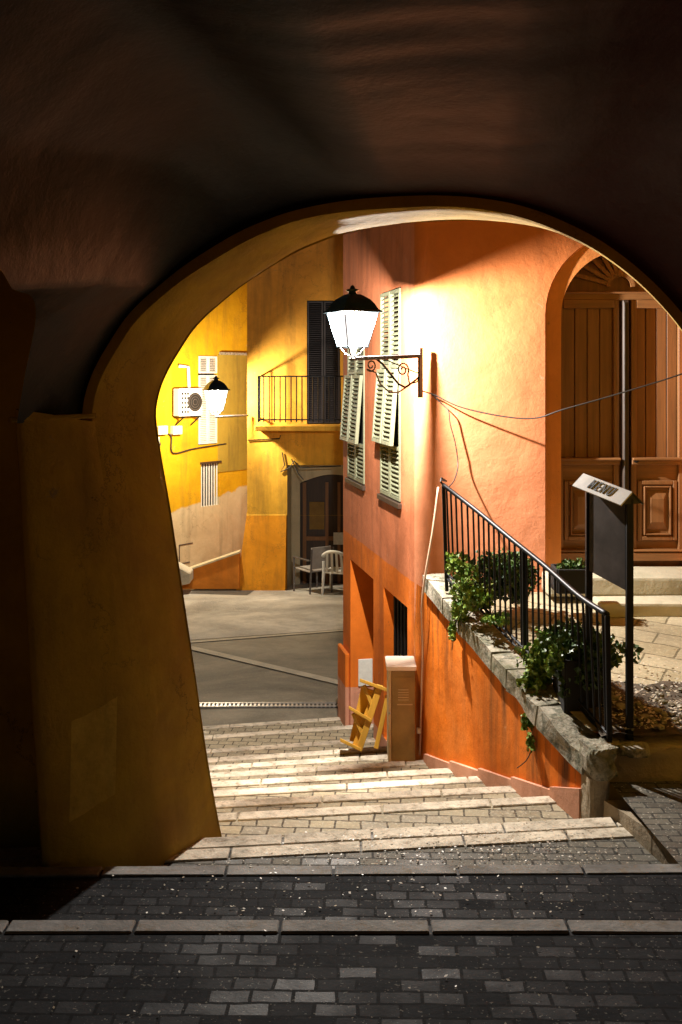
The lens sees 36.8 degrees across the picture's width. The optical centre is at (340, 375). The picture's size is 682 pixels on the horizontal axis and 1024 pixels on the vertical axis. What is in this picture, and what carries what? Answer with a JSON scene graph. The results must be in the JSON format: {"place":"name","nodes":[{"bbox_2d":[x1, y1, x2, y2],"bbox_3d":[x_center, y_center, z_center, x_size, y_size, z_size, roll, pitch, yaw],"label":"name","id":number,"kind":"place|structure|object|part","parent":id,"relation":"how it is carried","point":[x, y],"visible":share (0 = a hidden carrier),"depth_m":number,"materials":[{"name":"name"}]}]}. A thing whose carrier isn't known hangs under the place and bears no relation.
{"place":"outdoors","nodes":[
{"label":"outdoors","id":0,"kind":"place"},
{"bbox_2d":[179,562,192,584],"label":"grey parapet","id":1,"kind":"structure","parent":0,"point":[186,573],"depth_m":18.89,"materials":[{"name":"concrete"}]},
{"bbox_2d":[183,583,342,639],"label":"concrete square","id":2,"kind":"structure","parent":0,"point":[254,612],"depth_m":16.84,"materials":[{"name":"grey concrete"}]},
{"bbox_2d":[182,549,240,588],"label":"ramp wall","id":3,"kind":"structure","parent":2,"relation":"on","point":[222,572],"depth_m":19.35,"materials":[{"name":"orange paint"}]},
{"bbox_2d":[190,589,253,594],"bbox_3d":[-2.196,4.066,19.341,1.240,0.079,1.140,0,0,0],"label":"asphalt patch","id":4,"kind":"object","parent":2,"relation":"on","point":[222,591],"visible":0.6,"depth_m":19.24,"materials":[{"name":"grey asphalt"}]},
{"bbox_2d":[292,546,333,594],"bbox_3d":[-0.506,3.624,19.217,0.570,0.882,0.625,0,0,-35],"label":"armchair","id":5,"kind":"object","parent":2,"relation":"on","point":[316,560],"visible":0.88,"depth_m":19.03,"materials":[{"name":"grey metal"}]},
{"bbox_2d":[321,550,342,594],"bbox_3d":[-0.042,3.626,19.022,0.620,0.850,0.619,0,0,20],"label":"armchair","id":6,"kind":"object","parent":2,"relation":"on","point":[336,570],"visible":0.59,"depth_m":18.83,"materials":[{"name":"white plastic"}]},
{"bbox_2d":[190,629,342,725],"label":"street","id":7,"kind":"structure","parent":0,"point":[220,679],"depth_m":12.17,"materials":[{"name":"grey asphalt"}]},
{"bbox_2d":[156,283,246,566],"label":"yellow house","id":8,"kind":"structure","parent":7,"relation":"on","point":[207,490],"depth_m":21.16,"materials":[{"name":"paint"}]},
{"bbox_2d":[157,426,167,434],"bbox_3d":[-3.505,1.070,20.036,0.097,0.167,0.240,0,0,39],"label":"electric box","id":9,"kind":"object","parent":8,"relation":"attached to","point":[162,430],"visible":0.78,"depth_m":19.98,"materials":[{"name":"white plastic"}]},
{"bbox_2d":[170,426,181,434],"bbox_3d":[-3.269,1.086,20.331,0.097,0.170,0.240,0,0,39],"label":"electric box","id":10,"kind":"object","parent":8,"relation":"attached to","point":[175,430],"visible":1,"depth_m":20.26,"materials":[{"name":"white plastic"}]},
{"bbox_2d":[178,364,190,387],"bbox_3d":[-3.132,0.019,20.504,0.070,0.482,0.310,0,0,39],"label":"white conduit","id":11,"kind":"object","parent":8,"relation":"attached to","point":[188,375],"visible":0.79,"depth_m":20.56,"materials":[{"name":"plastic"}]},
{"bbox_2d":[174,388,201,425],"bbox_3d":[-3.057,0.636,20.443,0.306,0.757,0.620,0,0,39],"label":"air conditioner","id":12,"kind":"object","parent":8,"relation":"attached to","point":[187,401],"visible":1,"depth_m":20.31,"materials":[{"name":"white plastic"}]},
{"bbox_2d":[168,433,225,453],"bbox_3d":[-2.912,1.346,20.813,0.028,0.427,1.612,0,0,39],"label":"slack cable","id":13,"kind":"object","parent":8,"relation":"attached to","point":[191,448],"visible":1,"depth_m":20.60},
{"bbox_2d":[198,356,216,444],"bbox_3d":[-2.785,0.509,21.091,0.150,1.825,0.519,0,0,39],"label":"window","id":14,"kind":"structure","parent":8,"relation":"in","point":[206,432],"depth_m":21.05,"materials":[{"name":"white paint"}]},
{"bbox_2d":[200,461,221,506],"bbox_3d":[-2.743,2.242,21.159,0.210,0.940,0.570,0,0,39],"label":"barred window","id":15,"kind":"structure","parent":8,"relation":"in","point":[207,468],"depth_m":21.19,"materials":[{"name":"white paint"}]},
{"bbox_2d":[202,376,248,417],"bbox_3d":[-2.085,0.393,19.035,1.031,0.782,0.510,0,0,-31],"label":"street lantern","id":16,"kind":"object","parent":8,"relation":"attached to","point":[215,384],"visible":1,"depth_m":18.82,"materials":[{"name":"black metal"}]},
{"bbox_2d":[191,646,337,683],"bbox_3d":[-1.065,3.611,12.866,0.160,0.212,4.122,0,0,-44],"label":"diagonal band","id":17,"kind":"object","parent":7,"relation":"on","point":[293,671],"visible":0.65,"depth_m":12.71,"materials":[{"name":"concrete"}]},
{"bbox_2d":[190,630,342,642],"bbox_3d":[-1.206,3.739,14.649,4.605,0.133,0.100,0,0,-23],"label":"concrete band","id":18,"kind":"object","parent":7,"relation":"on","point":[265,636],"visible":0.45,"depth_m":14.68,"materials":[{"name":"grey concrete"}]},
{"bbox_2d":[199,702,337,707],"bbox_3d":[-1.103,3.468,10.777,2.278,0.018,0.162,0,0,0],"label":"drain grate","id":19,"kind":"object","parent":7,"relation":"on","point":[268,704],"visible":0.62,"depth_m":10.77,"materials":[{"name":"metal"}]},
{"bbox_2d":[236,235,342,590],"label":"building wall","id":20,"kind":"structure","parent":7,"relation":"on","point":[294,376],"depth_m":19.60,"materials":[{"name":"yellow paint"}]},
{"bbox_2d":[248,435,280,440],"bbox_3d":[-1.462,1.195,19.570,0.632,0.112,0.023,0,0,0],"label":"short pipe","id":21,"kind":"object","parent":20,"relation":"attached to","point":[264,439],"visible":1,"depth_m":19.56,"materials":[{"name":"yellow metal"}]},
{"bbox_2d":[281,452,340,479],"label":"hanging wires","id":22,"kind":"object","parent":20,"relation":"hanging from","point":[303,467],"visible":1,"depth_m":19.56,"materials":[{"name":"black rubber"}]},
{"bbox_2d":[300,474,342,583],"bbox_3d":[-0.160,3.090,20.340,1.340,2.306,0.180,0,0,0],"label":"door","id":23,"kind":"structure","parent":20,"relation":"in","point":[321,497],"depth_m":20.43,"materials":[{"name":"brown wood"}]},
{"bbox_2d":[307,301,339,423],"bbox_3d":[-0.335,-0.253,19.682,0.737,2.468,0.145,0,0,0],"label":"balcony door","id":24,"kind":"structure","parent":20,"relation":"in","point":[323,355],"depth_m":19.62,"materials":[{"name":"black wood"}]},
{"bbox_2d":[287,588,342,589],"bbox_3d":[-1.611,4.082,19.614,3.886,0.034,0.140,0,0,5],"label":"pavement edge","id":25,"kind":"object","parent":7,"relation":"on","point":[313,589],"visible":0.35,"depth_m":19.49,"materials":[{"name":"concrete"}]},
{"bbox_2d":[203,719,572,836],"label":"stairs","id":26,"kind":"structure","parent":7,"relation":"on","point":[491,815],"depth_m":5.74,"materials":[{"name":"beige stone"}]},
{"bbox_2d":[2,639,681,1023],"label":"leaf litter","id":27,"kind":"object","parent":26,"relation":"on","point":[502,813],"visible":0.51,"depth_m":4.65,"materials":[{"name":"brown plant"}]},
{"bbox_2d":[340,679,386,750],"bbox_3d":[0.192,2.677,8.060,0.397,0.654,0.240,0,0,0],"label":"stepped rack","id":28,"kind":"object","parent":26,"relation":"on","point":[364,711],"visible":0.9,"depth_m":7.96,"materials":[{"name":"yellow wood"}]},
{"bbox_2d":[203,717,555,821],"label":"stair nosing stones","id":29,"kind":"object","parent":26,"relation":"on","point":[362,810],"visible":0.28,"depth_m":6.25,"materials":[{"name":"beige stone"}]},
{"bbox_2d":[385,656,416,761],"bbox_3d":[0.429,2.401,7.385,0.213,0.687,0.270,0,0,0],"label":"utility cabinet","id":30,"kind":"object","parent":26,"relation":"on","point":[401,670],"visible":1,"depth_m":7.28,"materials":[{"name":"metal"}]},
{"bbox_3d":[0.446,2.429,7.279,0.136,0.572,0.004,0,0,0],"label":"door panel","id":31,"kind":"part","parent":30,"relation":"part of","materials":[{"name":"paint"}]},
{"bbox_2d":[162,820,661,868],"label":"stairs","id":32,"kind":"structure","parent":26,"relation":"on","point":[634,851],"depth_m":4.46,"materials":[{"name":"grey stone"}]},
{"bbox_2d":[0,817,633,866],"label":"double nosing stones","id":33,"kind":"object","parent":32,"relation":"on","point":[201,849],"visible":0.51,"depth_m":4.61,"materials":[{"name":"beige stone"}]},
{"bbox_2d":[413,573,650,818],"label":"retaining wall","id":34,"kind":"structure","parent":26,"relation":"on","point":[477,702],"depth_m":6.16,"materials":[{"name":"orange paint"}]},
{"bbox_2d":[419,487,438,755],"bbox_3d":[0.600,1.760,7.253,0.214,1.943,0.132,0,0,43],"label":"wall pipe","id":35,"kind":"object","parent":34,"relation":"attached to","point":[423,586],"depth_m":7.24,"materials":[{"name":"metal"}]},
{"bbox_2d":[444,551,509,648],"bbox_3d":[0.833,1.469,6.559,0.308,0.616,0.791,0,0,-15],"label":"ivy plant","id":36,"kind":"object","parent":34,"relation":"on","point":[469,594],"visible":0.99,"depth_m":6.53,"materials":[{"name":"green plant"}]},
{"bbox_2d":[440,477,611,742],"bbox_3d":[0.977,1.345,6.186,0.162,1.310,2.282,0,0,-17],"label":"iron railing","id":37,"kind":"object","parent":34,"relation":"on","point":[524,553],"visible":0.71,"depth_m":5.99,"materials":[{"name":"black metal"}]},
{"bbox_2d":[513,624,563,767],"bbox_3d":[1.139,1.790,5.710,0.353,0.732,0.510,0,0,29],"label":"ivy plant","id":38,"kind":"object","parent":34,"relation":"on","point":[536,677],"visible":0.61,"depth_m":5.70,"materials":[{"name":"green plant"}]},
{"bbox_2d":[602,733,681,799],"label":"terrace end wall","id":39,"kind":"structure","parent":26,"relation":"on","point":[662,761],"depth_m":5.11,"materials":[{"name":"paint"}]},
{"bbox_2d":[605,799,678,863],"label":"stone kerb","id":40,"kind":"structure","parent":26,"relation":"on","point":[624,815],"depth_m":4.63,"materials":[{"name":"beige stone"}]},
{"bbox_2d":[338,221,681,745],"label":"salmon house","id":41,"kind":"structure","parent":7,"relation":"on","point":[509,319],"depth_m":7.62,"materials":[{"name":"paint"}]},
{"bbox_2d":[359,315,362,470],"bbox_3d":[0.235,0.150,9.603,0.010,1.680,0.750,0,0,-11],"label":"window","id":42,"kind":"structure","parent":41,"relation":"in","point":[361,412],"depth_m":9.78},
{"bbox_2d":[358,658,372,685],"bbox_3d":[0.235,2.860,9.862,0.140,0.260,0.018,0,0,-11],"label":"wall plaque","id":43,"kind":"object","parent":41,"relation":"attached to","point":[365,669],"depth_m":9.85,"materials":[{"name":"white paper"}]},
{"bbox_2d":[323,285,422,397],"bbox_3d":[0.283,-0.231,7.148,0.767,0.782,0.306,0,0,-28],"label":"street lantern","id":44,"kind":"object","parent":41,"relation":"attached to","point":[352,302],"visible":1,"depth_m":7.04,"materials":[{"name":"black metal"}]},
{"bbox_2d":[394,293,397,472],"bbox_3d":[0.493,0.150,8.288,0.010,1.680,0.670,0,0,-11],"label":"window","id":45,"kind":"structure","parent":41,"relation":"in","point":[396,415],"depth_m":8.44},
{"bbox_2d":[394,596,406,655],"bbox_3d":[0.533,2.377,8.143,0.067,1.245,0.770,0,0,-11],"label":"barred window","id":46,"kind":"structure","parent":41,"relation":"in","point":[400,610],"depth_m":8.34,"materials":[{"name":"black metal"}]},
{"bbox_2d":[432,395,457,486],"bbox_3d":[0.747,0.445,7.217,0.200,0.636,0.437,0,0,0],"label":"hanging wire","id":47,"kind":"object","parent":41,"relation":"hanging from","point":[454,440],"visible":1,"depth_m":7.40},
{"bbox_2d":[423,373,681,418],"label":"sagging wire","id":48,"kind":"object","parent":41,"relation":"attached to","point":[558,410],"visible":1,"depth_m":7.20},
{"bbox_2d":[561,256,681,565],"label":"door","id":49,"kind":"structure","parent":41,"relation":"in","point":[616,338],"depth_m":7.66,"materials":[{"name":"brown wood"}]},
{"bbox_2d":[0,868,681,1023],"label":"passage floor","id":50,"kind":"structure","parent":0,"point":[279,977],"depth_m":3.21,"materials":[{"name":"grey stone"}]},
{"bbox_2d":[0,0,681,869],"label":"passage building","id":51,"kind":"structure","parent":50,"relation":"on","point":[174,174],"depth_m":4.12,"materials":[{"name":"paint"}]},
{"bbox_2d":[0,864,681,933],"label":"pale nosing stones","id":52,"kind":"object","parent":50,"relation":"on","point":[553,926],"visible":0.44,"depth_m":3.40,"materials":[{"name":"grey stone"}]},
{"bbox_2d":[483,592,681,731],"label":"terrace paving","id":53,"kind":"structure","parent":0,"point":[658,640],"depth_m":6.55,"materials":[{"name":"beige stone"}]},
{"bbox_2d":[448,548,541,604],"bbox_3d":[1.037,1.360,6.915,0.646,0.392,0.419,0,0,0],"label":"bushy plant","id":54,"kind":"object","parent":53,"relation":"on","point":[507,575],"visible":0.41,"depth_m":6.86,"materials":[{"name":"green plant"}]},
{"bbox_2d":[551,564,584,593],"bbox_3d":[1.541,1.369,6.900,0.218,0.161,0.218,0,0,0],"label":"planter","id":55,"kind":"object","parent":53,"relation":"on","point":[574,578],"visible":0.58,"depth_m":6.79,"materials":[{"name":"black metal"}]},
{"bbox_2d":[556,558,584,568],"bbox_3d":[1.563,1.278,6.902,0.256,0.116,0.233,0,0,0],"label":"bushy plant","id":56,"kind":"object","parent":55,"relation":"on","point":[569,564],"visible":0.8,"depth_m":6.85,"materials":[{"name":"green plant"}]},
{"bbox_2d":[553,653,603,715],"bbox_3d":[1.307,1.687,5.600,0.238,0.341,0.318,0,0,0],"label":"planter","id":57,"kind":"object","parent":53,"relation":"on","point":[570,703],"visible":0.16,"depth_m":5.44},
{"bbox_2d":[538,616,643,698],"bbox_3d":[1.304,1.543,5.549,0.425,0.395,0.691,0,0,-21],"label":"bushy plant","id":58,"kind":"object","parent":57,"relation":"in","point":[561,641],"visible":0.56,"depth_m":5.46,"materials":[{"name":"green plant"}]},
{"bbox_2d":[572,473,643,740],"bbox_3d":[1.382,1.194,5.321,0.150,1.339,0.379,0,0,-26],"label":"menu board","id":59,"kind":"object","parent":53,"relation":"on","point":[609,532],"visible":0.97,"depth_m":5.25,"materials":[{"name":"black metal"}]},
{"bbox_2d":[588,681,681,735],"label":"earth margin","id":60,"kind":"object","parent":53,"relation":"on","point":[649,730],"visible":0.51,"depth_m":5.41,"materials":[{"name":"brown soil"}]},
{"bbox_2d":[611,681,681,730],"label":"rubble","id":61,"kind":"object","parent":60,"relation":"on","point":[645,715],"visible":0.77,"depth_m":5.35,"materials":[{"name":"stone"}]},
{"bbox_2d":[610,781,681,866],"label":"side landing","id":62,"kind":"object","parent":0,"point":[656,806],"visible":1,"depth_m":4.69,"materials":[{"name":"grey stone"}]}
]}

